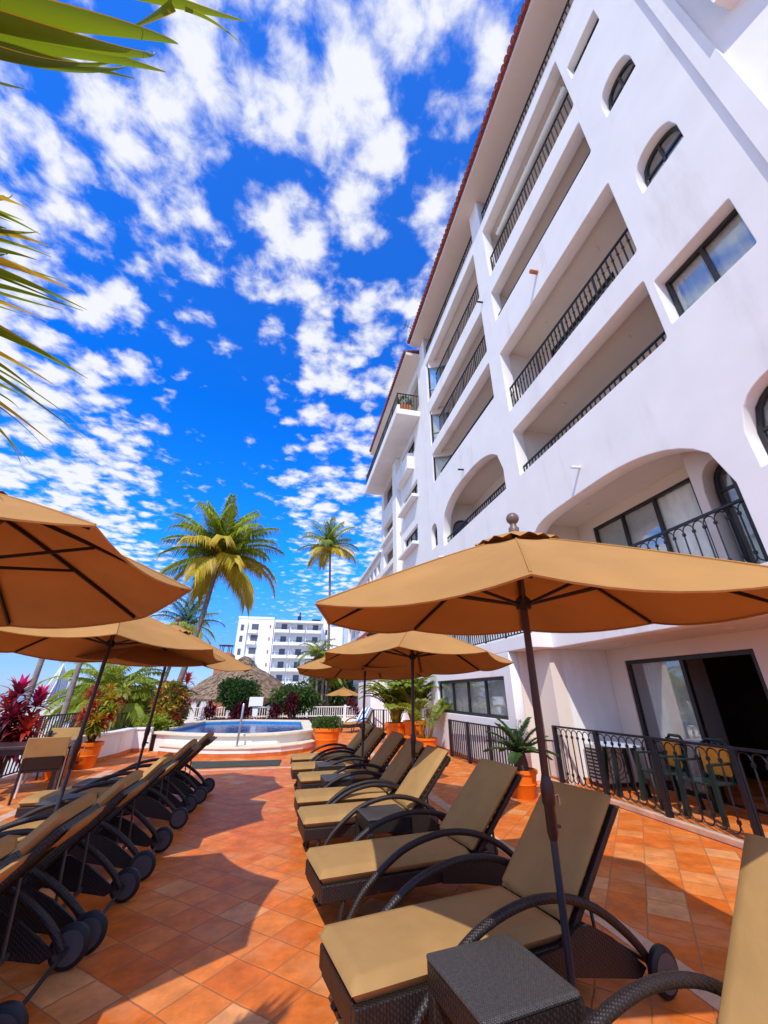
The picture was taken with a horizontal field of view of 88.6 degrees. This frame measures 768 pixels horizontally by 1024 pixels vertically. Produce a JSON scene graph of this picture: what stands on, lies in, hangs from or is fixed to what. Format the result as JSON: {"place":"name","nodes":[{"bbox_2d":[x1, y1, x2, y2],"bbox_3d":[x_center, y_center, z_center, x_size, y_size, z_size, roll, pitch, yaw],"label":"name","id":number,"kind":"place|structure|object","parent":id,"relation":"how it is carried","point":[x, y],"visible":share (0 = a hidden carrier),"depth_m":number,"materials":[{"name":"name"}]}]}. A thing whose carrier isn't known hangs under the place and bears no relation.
{"place":"outdoors","nodes":[
{"label":"outdoors","id":0,"kind":"place"},
{"bbox_2d":[0,708,56,777],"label":"beach","id":1,"kind":"structure","parent":0,"point":[42,712],"depth_m":28.56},
{"bbox_2d":[1,658,44,777],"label":"coconut palm","id":2,"kind":"object","parent":1,"relation":"on","point":[38,668],"depth_m":12.18,"materials":[{"name":"brown plant"}]},
{"bbox_2d":[55,662,82,727],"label":"coconut palm","id":3,"kind":"object","parent":1,"relation":"on","point":[69,695],"visible":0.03,"depth_m":12.71,"materials":[{"name":"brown plant"}]},
{"bbox_2d":[35,661,168,731],"bbox_3d":[-11.382,8.817,15.786,4.717,6.313,4.712,5,-25,-12],"label":"garden palm","id":4,"kind":"object","parent":1,"relation":"on","point":[93,671],"visible":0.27,"depth_m":15.95,"materials":[{"name":"green plant"}]},
{"bbox_2d":[44,664,166,736],"bbox_3d":[-9.578,8.178,13.547,4.213,5.599,4.118,5,-25,-12],"label":"garden palm","id":5,"kind":"object","parent":1,"relation":"on","point":[134,709],"visible":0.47,"depth_m":13.86,"materials":[{"name":"green plant"}]},
{"bbox_2d":[109,676,197,730],"bbox_3d":[-10.144,9.612,16.171,4.030,5.194,4.220,5,-25,-12],"label":"garden palm","id":6,"kind":"object","parent":1,"relation":"on","point":[148,698],"visible":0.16,"depth_m":16.65,"materials":[{"name":"green plant"}]},
{"bbox_2d":[150,592,224,680],"bbox_3d":[-12.579,10.195,23.729,4.371,10.553,4.128,-13,-28,26],"label":"coconut palm","id":7,"kind":"object","parent":1,"relation":"on","point":[192,613],"visible":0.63,"depth_m":25.11,"materials":[{"name":"green plant"}]},
{"bbox_2d":[155,493,284,681],"bbox_3d":[-8.828,6.144,19.715,6.860,14.604,7.116,5,-25,-12],"label":"coconut palm","id":8,"kind":"object","parent":1,"relation":"on","point":[221,549],"visible":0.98,"depth_m":20.87,"materials":[{"name":"green plant"}]},
{"bbox_2d":[207,645,234,713],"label":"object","id":9,"kind":"object","parent":1,"relation":"on","point":[228,653],"visible":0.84,"depth_m":60.67,"materials":[{"name":"ceramic"}]},
{"bbox_2d":[185,664,286,718],"bbox_3d":[-12.642,16.945,34.174,10.655,6.948,10.778,5,-25,-12],"label":"thatched hut","id":10,"kind":"object","parent":1,"relation":"on","point":[205,690],"visible":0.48,"depth_m":32.52,"materials":[{"name":"plant"}]},
{"bbox_2d":[297,516,359,714],"bbox_3d":[-4.415,8.613,28.734,5.115,17.524,4.903,5,-25,-12],"label":"coconut palm","id":11,"kind":"object","parent":1,"relation":"on","point":[331,541],"visible":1,"depth_m":31.45,"materials":[{"name":"green plant"}]},
{"bbox_2d":[0,694,204,701],"bbox_3d":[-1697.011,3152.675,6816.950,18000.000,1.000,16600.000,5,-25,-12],"label":"sea","id":12,"kind":"structure","parent":0,"point":[21,697],"depth_m":650.21,"materials":[{"name":"blue liquid"}]},
{"bbox_2d":[0,663,74,714],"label":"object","id":13,"kind":"object","parent":12,"relation":"in","point":[56,685],"visible":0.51,"depth_m":80.02,"materials":[{"name":"fabric"}]},
{"bbox_2d":[0,702,207,756],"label":"town ground","id":14,"kind":"structure","parent":0,"point":[201,704],"depth_m":70.55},
{"bbox_2d":[0,0,524,693],"label":"sky","id":15,"kind":"structure","parent":0,"point":[248,236],"materials":[{"name":"blue"}]},
{"bbox_2d":[229,612,342,711],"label":"hotel","id":16,"kind":"structure","parent":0,"point":[269,645],"depth_m":83.22,"materials":[{"name":"white paint"}]},
{"bbox_2d":[308,677,355,714],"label":"backdrop tree","id":17,"kind":"object","parent":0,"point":[336,700],"visible":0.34,"depth_m":28.97,"materials":[{"name":"green plant"}]},
{"bbox_2d":[0,711,742,1023],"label":"terrace floor","id":18,"kind":"structure","parent":0,"point":[220,916],"depth_m":3.08,"materials":[{"name":"tile"}]},
{"bbox_2d":[0,835,30,882],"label":"sun lounger","id":19,"kind":"object","parent":18,"relation":"on","point":[11,863],"visible":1,"depth_m":1.80,"materials":[{"name":"fabric"}]},
{"bbox_2d":[0,673,56,774],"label":"cordyline","id":20,"kind":"object","parent":18,"relation":"on","point":[12,709],"visible":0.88,"depth_m":7.85,"materials":[{"name":"red plant"}]},
{"bbox_2d":[0,740,74,789],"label":"dining table","id":21,"kind":"object","parent":18,"relation":"on","point":[11,748],"visible":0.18,"depth_m":6.70,"materials":[{"name":"brown wood"}]},
{"bbox_2d":[7,736,70,805],"bbox_3d":[-5.633,4.207,6.495,0.570,0.901,0.635,15,-29,-29],"label":"dining chair","id":22,"kind":"object","parent":18,"relation":"on","point":[44,754],"visible":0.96,"depth_m":6.38,"materials":[{"name":"beige"}]},
{"bbox_2d":[0,711,98,777],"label":"metal fence","id":23,"kind":"object","parent":18,"relation":"on","point":[72,724],"visible":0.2,"depth_m":9.07,"materials":[{"name":"black metal"}]},
{"bbox_2d":[22,727,80,785],"bbox_3d":[-6.514,4.801,7.782,0.570,0.901,0.635,8,-26,-16],"label":"dining chair","id":24,"kind":"object","parent":18,"relation":"on","point":[73,733],"visible":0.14,"depth_m":8.14,"materials":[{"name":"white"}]},
{"bbox_2d":[0,792,105,1023],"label":"sun lounger","id":25,"kind":"object","parent":18,"relation":"on","point":[65,950],"visible":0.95,"depth_m":2.38,"materials":[{"name":"brown wicker"}]},
{"bbox_2d":[32,792,98,815],"bbox_3d":[-3.663,3.527,4.484,0.470,0.450,0.470,6,-25,-13],"label":"side table","id":26,"kind":"object","parent":18,"relation":"on","point":[54,798],"visible":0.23,"depth_m":4.45,"materials":[{"name":"brown wicker"}]},
{"bbox_2d":[0,770,148,955],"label":"sun lounger","id":27,"kind":"object","parent":18,"relation":"on","point":[58,871],"visible":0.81,"depth_m":2.99,"materials":[{"name":"brown wicker"}]},
{"bbox_2d":[72,741,104,769],"bbox_3d":[-6.864,5.610,9.083,0.583,0.520,0.580,5,-25,-12],"label":"flower pot","id":28,"kind":"object","parent":18,"relation":"on","point":[87,758],"visible":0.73,"depth_m":8.93,"materials":[{"name":"ceramic"}]},
{"bbox_2d":[70,680,132,742],"bbox_3d":[-6.814,4.804,9.468,1.234,1.410,1.248,5,-25,-12],"label":"croton plant","id":29,"kind":"object","parent":28,"relation":"in","point":[93,728],"visible":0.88,"depth_m":9.39,"materials":[{"name":"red plant"}]},
{"bbox_2d":[0,753,178,880],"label":"sun lounger","id":30,"kind":"object","parent":18,"relation":"on","point":[111,831],"visible":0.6,"depth_m":3.82,"materials":[{"name":"brown wicker"}]},
{"bbox_2d":[32,727,153,775],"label":"planter wall","id":31,"kind":"structure","parent":18,"relation":"on","point":[120,742],"depth_m":10.76,"materials":[{"name":"white paint"}]},
{"bbox_2d":[0,491,191,628],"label":"parasol","id":32,"kind":"object","parent":18,"relation":"on","point":[60,570],"visible":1,"depth_m":2.95,"materials":[{"name":"brown"}]},
{"bbox_2d":[14,739,200,828],"bbox_3d":[-3.548,3.628,5.271,1.974,0.954,0.808,6,-25,-13],"label":"sun lounger","id":33,"kind":"object","parent":18,"relation":"on","point":[152,800],"visible":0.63,"depth_m":5.05,"materials":[{"name":"brown wicker"}]},
{"bbox_2d":[0,616,225,812],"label":"parasol","id":34,"kind":"object","parent":18,"relation":"on","point":[67,645],"visible":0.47,"depth_m":4.67,"materials":[{"name":"brown"}]},
{"bbox_2d":[0,0,244,501],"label":"overhanging palm","id":35,"kind":"object","parent":18,"relation":"on","point":[41,34],"visible":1,"depth_m":0.75,"materials":[{"name":"green plant"}]},
{"bbox_2d":[71,731,216,803],"bbox_3d":[-3.795,4.162,6.428,1.957,0.954,0.808,5,-25,-12],"label":"sun lounger","id":36,"kind":"object","parent":18,"relation":"on","point":[183,781],"visible":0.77,"depth_m":6.29,"materials":[{"name":"brown wicker"}]},
{"bbox_2d":[74,616,251,815],"bbox_3d":[-3.563,3.051,6.173,2.590,2.764,2.599,-9,-26,19],"label":"parasol","id":37,"kind":"object","parent":18,"relation":"on","point":[137,654],"visible":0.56,"depth_m":5.61,"materials":[{"name":"brown"}]},
{"bbox_2d":[149,723,184,750],"bbox_3d":[-7.606,7.951,14.040,0.850,0.420,5.280,5,-25,-12],"label":"planting bed","id":38,"kind":"object","parent":18,"relation":"on","point":[152,742],"visible":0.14,"depth_m":11.73,"materials":[{"name":"soil"}]},
{"bbox_2d":[135,711,176,730],"bbox_3d":[-7.231,6.752,12.477,1.178,0.815,1.547,5,-25,-12],"label":"lime shrub","id":39,"kind":"object","parent":38,"relation":"in","point":[159,722],"visible":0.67,"depth_m":12.27,"materials":[{"name":"green plant"}]},
{"bbox_2d":[148,679,192,726],"bbox_3d":[-7.716,7.051,14.074,1.634,2.017,1.756,-8,-26,18],"label":"croton bush","id":40,"kind":"object","parent":38,"relation":"in","point":[175,694],"visible":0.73,"depth_m":13.94,"materials":[{"name":"green plant"}]},
{"bbox_2d":[177,671,197,714],"bbox_3d":[-7.623,6.986,14.778,1.033,2.001,0.840,-6,-26,14],"label":"cordyline","id":41,"kind":"object","parent":38,"relation":"in","point":[187,677],"visible":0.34,"depth_m":14.92,"materials":[{"name":"red plant"}]},
{"bbox_2d":[153,719,314,757],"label":"raised pool","id":42,"kind":"structure","parent":18,"relation":"on","point":[262,737],"depth_m":11.43,"materials":[{"name":"white paint"}]},
{"bbox_2d":[191,760,281,768],"bbox_3d":[-3.608,6.090,9.531,2.200,0.013,1.050,5,-25,-12],"label":"rubber mat","id":43,"kind":"object","parent":18,"relation":"on","point":[217,764],"visible":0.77,"depth_m":9.48,"materials":[{"name":"rubber"}]},
{"bbox_2d":[210,718,316,724],"bbox_3d":[-5.563,10.016,18.495,5.600,0.400,3.600,5,-25,-12],"label":"planting bed","id":44,"kind":"object","parent":18,"relation":"on","point":[276,719],"depth_m":19.14,"materials":[{"name":"soil"}]},
{"bbox_2d":[199,699,217,719],"bbox_3d":[-7.906,8.995,17.817,1.023,0.989,0.711,5,-25,-12],"label":"cordyline","id":45,"kind":"object","parent":44,"relation":"in","point":[211,710],"visible":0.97,"depth_m":17.80,"materials":[{"name":"purple plant"}]},
{"bbox_2d":[227,701,246,719],"bbox_3d":[-6.643,9.089,17.904,0.965,0.939,0.691,11,-27,-23],"label":"cordyline","id":46,"kind":"object","parent":44,"relation":"in","point":[237,712],"visible":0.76,"depth_m":17.80,"materials":[{"name":"purple plant"}]},
{"bbox_2d":[214,673,263,716],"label":"clipped tree","id":47,"kind":"object","parent":44,"relation":"in","point":[235,691],"visible":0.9,"depth_m":18.48,"materials":[{"name":"green plant"}]},
{"bbox_2d":[248,697,263,718],"bbox_3d":[-5.899,9.217,17.957,0.620,1.400,0.159,5,-25,-12],"label":"pool sign","id":48,"kind":"object","parent":44,"relation":"in","point":[255,703],"visible":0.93,"depth_m":18.07,"materials":[{"name":"white paint"}]},
{"bbox_2d":[208,716,313,720],"bbox_3d":[-5.366,9.330,17.613,4.761,0.354,0.795,1,-25,-3],"label":"ground cover","id":49,"kind":"object","parent":44,"relation":"in","point":[252,717],"visible":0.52,"depth_m":17.58,"materials":[{"name":"purple plant"}]},
{"bbox_2d":[264,701,283,719],"bbox_3d":[-5.149,9.348,18.475,0.998,0.906,0.707,5,-25,-12],"label":"cordyline","id":50,"kind":"object","parent":44,"relation":"in","point":[274,712],"visible":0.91,"depth_m":18.44,"materials":[{"name":"purple plant"}]},
{"bbox_2d":[282,690,299,718],"bbox_3d":[-4.376,9.117,18.573,0.990,1.347,0.714,5,-25,-12],"label":"cordyline","id":51,"kind":"object","parent":44,"relation":"in","point":[291,707],"visible":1,"depth_m":18.54,"materials":[{"name":"purple plant"}]},
{"bbox_2d":[266,680,319,719],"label":"leafy tree","id":52,"kind":"object","parent":44,"relation":"in","point":[307,696],"visible":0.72,"depth_m":19.22,"materials":[{"name":"green plant"}]},
{"bbox_2d":[286,686,326,717],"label":"backdrop tree","id":53,"kind":"object","parent":44,"relation":"in","point":[318,703],"visible":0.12,"depth_m":23.49,"materials":[{"name":"green plant"}]},
{"bbox_2d":[184,705,356,722],"bbox_3d":[-4.114,10.963,21.241,12.500,0.980,0.200,5,-25,-12],"label":"white fence","id":54,"kind":"object","parent":18,"relation":"on","point":[344,718],"visible":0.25,"depth_m":21.13,"materials":[{"name":"paint"}]},
{"bbox_2d":[296,639,345,717],"bbox_3d":[-3.918,11.259,23.772,3.269,6.965,2.955,5,-25,-12],"label":"cluster palm","id":55,"kind":"object","parent":18,"relation":"on","point":[318,649],"visible":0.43,"depth_m":24.38,"materials":[{"name":"green plant"}]},
{"bbox_2d":[302,650,349,714],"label":"cluster palm","id":56,"kind":"object","parent":18,"relation":"on","point":[333,680],"visible":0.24,"depth_m":24.89,"materials":[{"name":"green plant"}]},
{"bbox_2d":[313,727,340,751],"bbox_3d":[-1.733,6.875,11.922,0.864,0.600,0.859,5,-25,-12],"label":"flower pot","id":57,"kind":"object","parent":18,"relation":"on","point":[325,736],"visible":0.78,"depth_m":11.66,"materials":[{"name":"ceramic"}]},
{"bbox_2d":[311,715,343,730],"bbox_3d":[-1.737,6.506,12.071,1.054,0.498,1.074,5,-25,-12],"label":"clipped shrub","id":58,"kind":"object","parent":57,"relation":"in","point":[328,722],"visible":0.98,"depth_m":11.91,"materials":[{"name":"green plant"}]},
{"bbox_2d":[315,761,345,770],"bbox_3d":[-0.935,4.571,6.748,0.470,0.450,0.470,7,-26,-14],"label":"side table","id":59,"kind":"object","parent":18,"relation":"on","point":[322,766],"visible":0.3,"depth_m":6.65,"materials":[{"name":"brown wicker"}]},
{"bbox_2d":[290,723,373,779],"bbox_3d":[-1.057,5.078,8.414,1.797,0.954,0.808,7,-26,-15],"label":"sun lounger","id":60,"kind":"object","parent":18,"relation":"on","point":[354,744],"visible":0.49,"depth_m":8.29,"materials":[{"name":"fabric"}]},
{"bbox_2d":[291,727,386,788],"bbox_3d":[-0.812,4.602,7.383,1.797,0.954,0.808,7,-26,-14],"label":"sun lounger","id":61,"kind":"object","parent":18,"relation":"on","point":[376,736],"visible":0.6,"depth_m":7.32,"materials":[{"name":"fabric"}]},
{"bbox_2d":[320,773,357,787],"bbox_3d":[-0.664,4.069,5.658,0.470,0.450,0.470,7,-26,-15],"label":"side table","id":62,"kind":"object","parent":18,"relation":"on","point":[325,779],"visible":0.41,"depth_m":5.59,"materials":[{"name":"brown wicker"}]},
{"bbox_2d":[326,685,357,716],"bbox_3d":[-2.401,11.228,23.013,2.028,1.983,2.027,-15,-29,29],"label":"parasol","id":63,"kind":"object","parent":18,"relation":"on","point":[343,691],"visible":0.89,"depth_m":22.78,"materials":[{"name":"beige"}]},
{"bbox_2d":[297,731,406,788],"bbox_3d":[-0.484,4.187,6.484,1.797,0.954,0.808,7,-26,-15],"label":"sun lounger","id":64,"kind":"object","parent":18,"relation":"on","point":[376,762],"visible":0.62,"depth_m":6.41,"materials":[{"name":"brown wicker"}]},
{"bbox_2d":[340,708,375,732],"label":"sun lounger","id":65,"kind":"object","parent":18,"relation":"on","point":[351,725],"visible":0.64,"depth_m":17.38,"materials":[{"name":"brown wicker"}]},
{"bbox_2d":[0,752,720,1011],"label":"floor band","id":66,"kind":"object","parent":18,"relation":"on","point":[712,1000],"visible":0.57,"depth_m":2.88,"materials":[{"name":"tile"}]},
{"bbox_2d":[294,738,433,816],"bbox_3d":[-0.271,3.646,5.310,1.797,0.954,0.808,7,-26,-15],"label":"sun lounger","id":67,"kind":"object","parent":18,"relation":"on","point":[395,772],"visible":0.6,"depth_m":5.18,"materials":[{"name":"brown wicker"}]},
{"bbox_2d":[297,636,432,768],"bbox_3d":[-0.372,3.703,7.442,2.599,2.628,2.597,-17,-30,32],"label":"parasol","id":68,"kind":"object","parent":18,"relation":"on","point":[315,669],"visible":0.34,"depth_m":8.29,"materials":[{"name":"brown"}]},
{"bbox_2d":[297,745,452,847],"bbox_3d":[-0.052,3.293,4.545,1.797,0.954,0.808,8,-26,-17],"label":"sun lounger","id":69,"kind":"object","parent":18,"relation":"on","point":[329,822],"visible":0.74,"depth_m":4.36,"materials":[{"name":"fabric"}]},
{"bbox_2d":[358,679,391,728],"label":"garden wall","id":70,"kind":"structure","parent":18,"relation":"on","point":[372,702],"depth_m":18.78,"materials":[{"name":"white paint"}]},
{"bbox_2d":[373,709,390,729],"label":"iron gate","id":71,"kind":"structure","parent":18,"relation":"on","point":[380,718],"depth_m":18.05,"materials":[{"name":"black"}]},
{"bbox_2d":[355,804,412,839],"bbox_3d":[-0.008,3.289,3.968,0.470,0.450,0.470,8,-26,-17],"label":"side table","id":72,"kind":"object","parent":18,"relation":"on","point":[367,816],"visible":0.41,"depth_m":3.91,"materials":[{"name":"brown wicker"}]},
{"bbox_2d":[385,722,404,745],"bbox_3d":[0.411,7.415,13.166,0.778,0.660,0.773,5,-25,-12],"label":"flower pot","id":73,"kind":"object","parent":18,"relation":"on","point":[395,727],"visible":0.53,"depth_m":12.97,"materials":[{"name":"ceramic"}]},
{"bbox_2d":[356,678,428,722],"bbox_3d":[0.320,6.341,13.546,2.646,1.747,2.737,5,-25,-12],"label":"areca palm","id":74,"kind":"object","parent":73,"relation":"in","point":[396,714],"visible":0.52,"depth_m":13.34,"materials":[{"name":"green plant"}]},
{"bbox_2d":[403,720,425,734],"bbox_3d":[1.009,7.221,12.840,0.778,0.740,0.773,5,-25,-12],"label":"flower pot","id":75,"kind":"object","parent":18,"relation":"on","point":[407,727],"visible":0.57,"depth_m":12.66,"materials":[{"name":"ceramic"}]},
{"bbox_2d":[375,675,438,720],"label":"areca palm","id":76,"kind":"object","parent":75,"relation":"in","point":[403,690],"visible":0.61,"depth_m":12.99,"materials":[{"name":"green plant"}]},
{"bbox_2d":[305,758,523,921],"bbox_3d":[0.355,2.780,3.431,1.974,0.954,0.808,9,-26,-20],"label":"sun lounger","id":77,"kind":"object","parent":18,"relation":"on","point":[357,868],"visible":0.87,"depth_m":3.21,"materials":[{"name":"fabric"}]},
{"bbox_2d":[319,631,513,834],"bbox_3d":[0.411,2.736,5.398,2.600,2.676,2.595,-15,-29,29],"label":"parasol","id":78,"kind":"object","parent":18,"relation":"on","point":[415,652],"visible":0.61,"depth_m":5.67,"materials":[{"name":"beige"}]},
{"bbox_2d":[416,737,437,746],"bbox_3d":[1.253,6.742,11.371,0.648,0.380,0.644,5,-25,-12],"label":"flower pot","id":79,"kind":"object","parent":18,"relation":"on","point":[432,741],"visible":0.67,"depth_m":11.19,"materials":[{"name":"ceramic"}]},
{"bbox_2d":[387,698,450,738],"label":"areca palm","id":80,"kind":"object","parent":79,"relation":"in","point":[427,714],"visible":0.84,"depth_m":11.51,"materials":[{"name":"green plant"}]},
{"bbox_2d":[448,719,517,765],"bbox_3d":[2.236,5.510,9.249,0.070,0.960,3.471,6,-25,-13],"label":"metal fence","id":81,"kind":"object","parent":18,"relation":"on","point":[469,758],"visible":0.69,"depth_m":9.57,"materials":[{"name":"black metal"}]},
{"bbox_2d":[318,780,677,1023],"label":"sun lounger","id":82,"kind":"object","parent":18,"relation":"on","point":[373,968],"visible":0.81,"depth_m":2.20,"materials":[{"name":"fabric"}]},
{"bbox_2d":[426,934,582,1023],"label":"side table","id":83,"kind":"object","parent":18,"relation":"on","point":[505,979],"visible":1,"depth_m":1.65,"materials":[{"name":"wicker"}]},
{"bbox_2d":[513,767,537,799],"bbox_3d":[2.313,4.502,6.538,0.508,0.400,0.505,5,-25,-12],"label":"flower pot","id":84,"kind":"object","parent":18,"relation":"on","point":[525,789],"visible":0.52,"depth_m":6.37,"materials":[{"name":"ceramic"}]},
{"bbox_2d":[483,717,558,770],"bbox_3d":[2.310,3.982,6.765,1.220,0.814,1.215,-4,-25,10],"label":"cycad","id":85,"kind":"object","parent":84,"relation":"in","point":[517,758],"visible":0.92,"depth_m":6.67,"materials":[{"name":"green plant"}]},
{"bbox_2d":[315,513,767,1020],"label":"parasol","id":86,"kind":"object","parent":18,"relation":"on","point":[514,579],"visible":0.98,"depth_m":2.29,"materials":[{"name":"beige fabric"}]},
{"bbox_2d":[344,0,767,848],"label":"hotel building","id":87,"kind":"structure","parent":18,"relation":"on","point":[588,358],"depth_m":7.83,"materials":[{"name":"white paint"}]},
{"bbox_2d":[428,366,445,397],"bbox_3d":[2.825,-6.097,18.276,1.516,1.980,0.081,-6,-25,13],"label":"window","id":88,"kind":"structure","parent":87,"relation":"in","point":[431,372],"depth_m":18.52,"materials":[{"name":"blue"}]},
{"bbox_2d":[431,413,449,443],"bbox_3d":[2.847,-3.710,17.243,1.529,1.680,0.212,-6,-25,13],"label":"window","id":89,"kind":"structure","parent":87,"relation":"in","point":[437,428],"depth_m":17.49,"materials":[{"name":"blue"}]},
{"bbox_2d":[433,455,450,480],"bbox_3d":[2.847,-1.598,16.270,1.529,1.830,0.212,-6,-25,13],"label":"window","id":90,"kind":"structure","parent":87,"relation":"in","point":[442,461],"depth_m":16.67,"materials":[{"name":"black"}]},
{"bbox_2d":[439,677,508,719],"bbox_3d":[2.271,4.923,10.471,0.070,0.850,4.310,5,-25,-12],"label":"window","id":91,"kind":"structure","parent":87,"relation":"in","point":[485,697],"depth_m":10.06,"materials":[{"name":"black"}]},
{"bbox_2d":[496,85,566,234],"bbox_3d":[4.303,-10.364,11.890,0.145,0.307,3.700,5,-25,-12],"label":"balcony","id":92,"kind":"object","parent":87,"relation":"attached to","point":[553,112],"visible":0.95,"depth_m":11.49,"materials":[{"name":"white paint"}]},
{"bbox_2d":[552,272,614,355],"bbox_3d":[5.110,-4.184,9.828,0.070,2.070,2.460,5,-25,-12],"label":"sliding door","id":93,"kind":"structure","parent":87,"relation":"in","point":[609,281],"depth_m":10.06,"materials":[{"name":"black"}]},
{"bbox_2d":[583,741,638,786],"bbox_3d":[4.168,4.580,7.152,0.860,0.668,0.366,5,-25,-12],"label":"air conditioner","id":94,"kind":"object","parent":87,"relation":"on","point":[620,766],"visible":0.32,"depth_m":7.03,"materials":[{"name":"white"}]},
{"bbox_2d":[608,59,635,110],"bbox_3d":[4.684,-8.329,7.693,0.060,0.790,0.700,5,-25,-12],"label":"window","id":95,"kind":"structure","parent":87,"relation":"in","point":[628,68],"depth_m":7.77,"materials":[{"name":"black"}]},
{"bbox_2d":[593,741,652,797],"bbox_3d":[4.001,4.299,6.599,0.760,0.730,0.760,5,-25,-12],"label":"plastic table","id":96,"kind":"object","parent":87,"relation":"on","point":[627,763],"visible":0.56,"depth_m":6.60,"materials":[{"name":"white"}]},
{"bbox_2d":[593,477,718,557],"bbox_3d":[5.155,0.829,7.528,0.163,2.080,2.460,5,-25,-12],"label":"sliding door","id":97,"kind":"structure","parent":87,"relation":"in","point":[657,514],"depth_m":7.37,"materials":[{"name":"black"}]},
{"bbox_2d":[551,725,767,836],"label":"metal fence","id":98,"kind":"object","parent":87,"relation":"on","point":[746,795],"visible":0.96,"depth_m":5.23,"materials":[{"name":"black metal"}]},
{"bbox_2d":[644,126,683,186],"bbox_3d":[4.687,-5.933,6.572,0.060,0.760,0.750,5,-25,-12],"label":"window","id":99,"kind":"structure","parent":87,"relation":"in","point":[666,145],"depth_m":6.63,"materials":[{"name":"black"}]},
{"bbox_2d":[633,733,705,809],"bbox_3d":[4.280,3.924,6.022,0.617,0.925,0.550,-1,-25,2],"label":"plastic chair","id":100,"kind":"object","parent":87,"relation":"on","point":[671,756],"visible":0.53,"depth_m":6.01,"materials":[{"name":"teal"}]},
{"bbox_2d":[625,656,727,803],"bbox_3d":[5.022,3.668,6.868,0.163,2.090,1.250,5,-25,-12],"label":"sliding door","id":101,"kind":"structure","parent":87,"relation":"in","point":[665,698],"depth_m":6.91,"materials":[{"name":"black"}]},
{"bbox_2d":[673,737,737,826],"bbox_3d":[4.444,3.621,5.365,0.617,0.925,0.550,8,-26,-16],"label":"plastic chair","id":102,"kind":"object","parent":87,"relation":"on","point":[717,770],"visible":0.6,"depth_m":5.41,"materials":[{"name":"teal"}]},
{"bbox_2d":[665,209,755,315],"bbox_3d":[4.740,-3.487,5.644,0.163,0.940,1.180,5,-25,-12],"label":"window","id":103,"kind":"structure","parent":87,"relation":"in","point":[732,239],"depth_m":5.65,"materials":[{"name":"black"}]},
{"bbox_2d":[713,465,767,563],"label":"window","id":104,"kind":"structure","parent":87,"relation":"in","point":[732,487],"depth_m":5.57,"materials":[{"name":"black"}]},
{"bbox_2d":[755,386,767,452],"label":"window","id":105,"kind":"structure","parent":87,"relation":"in","point":[761,408],"depth_m":4.79,"materials":[{"name":"black"}]},
{"bbox_2d":[581,833,767,1023],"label":"sun lounger","id":106,"kind":"object","parent":18,"relation":"on","point":[741,990],"visible":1,"depth_m":1.56,"materials":[{"name":"fabric"}]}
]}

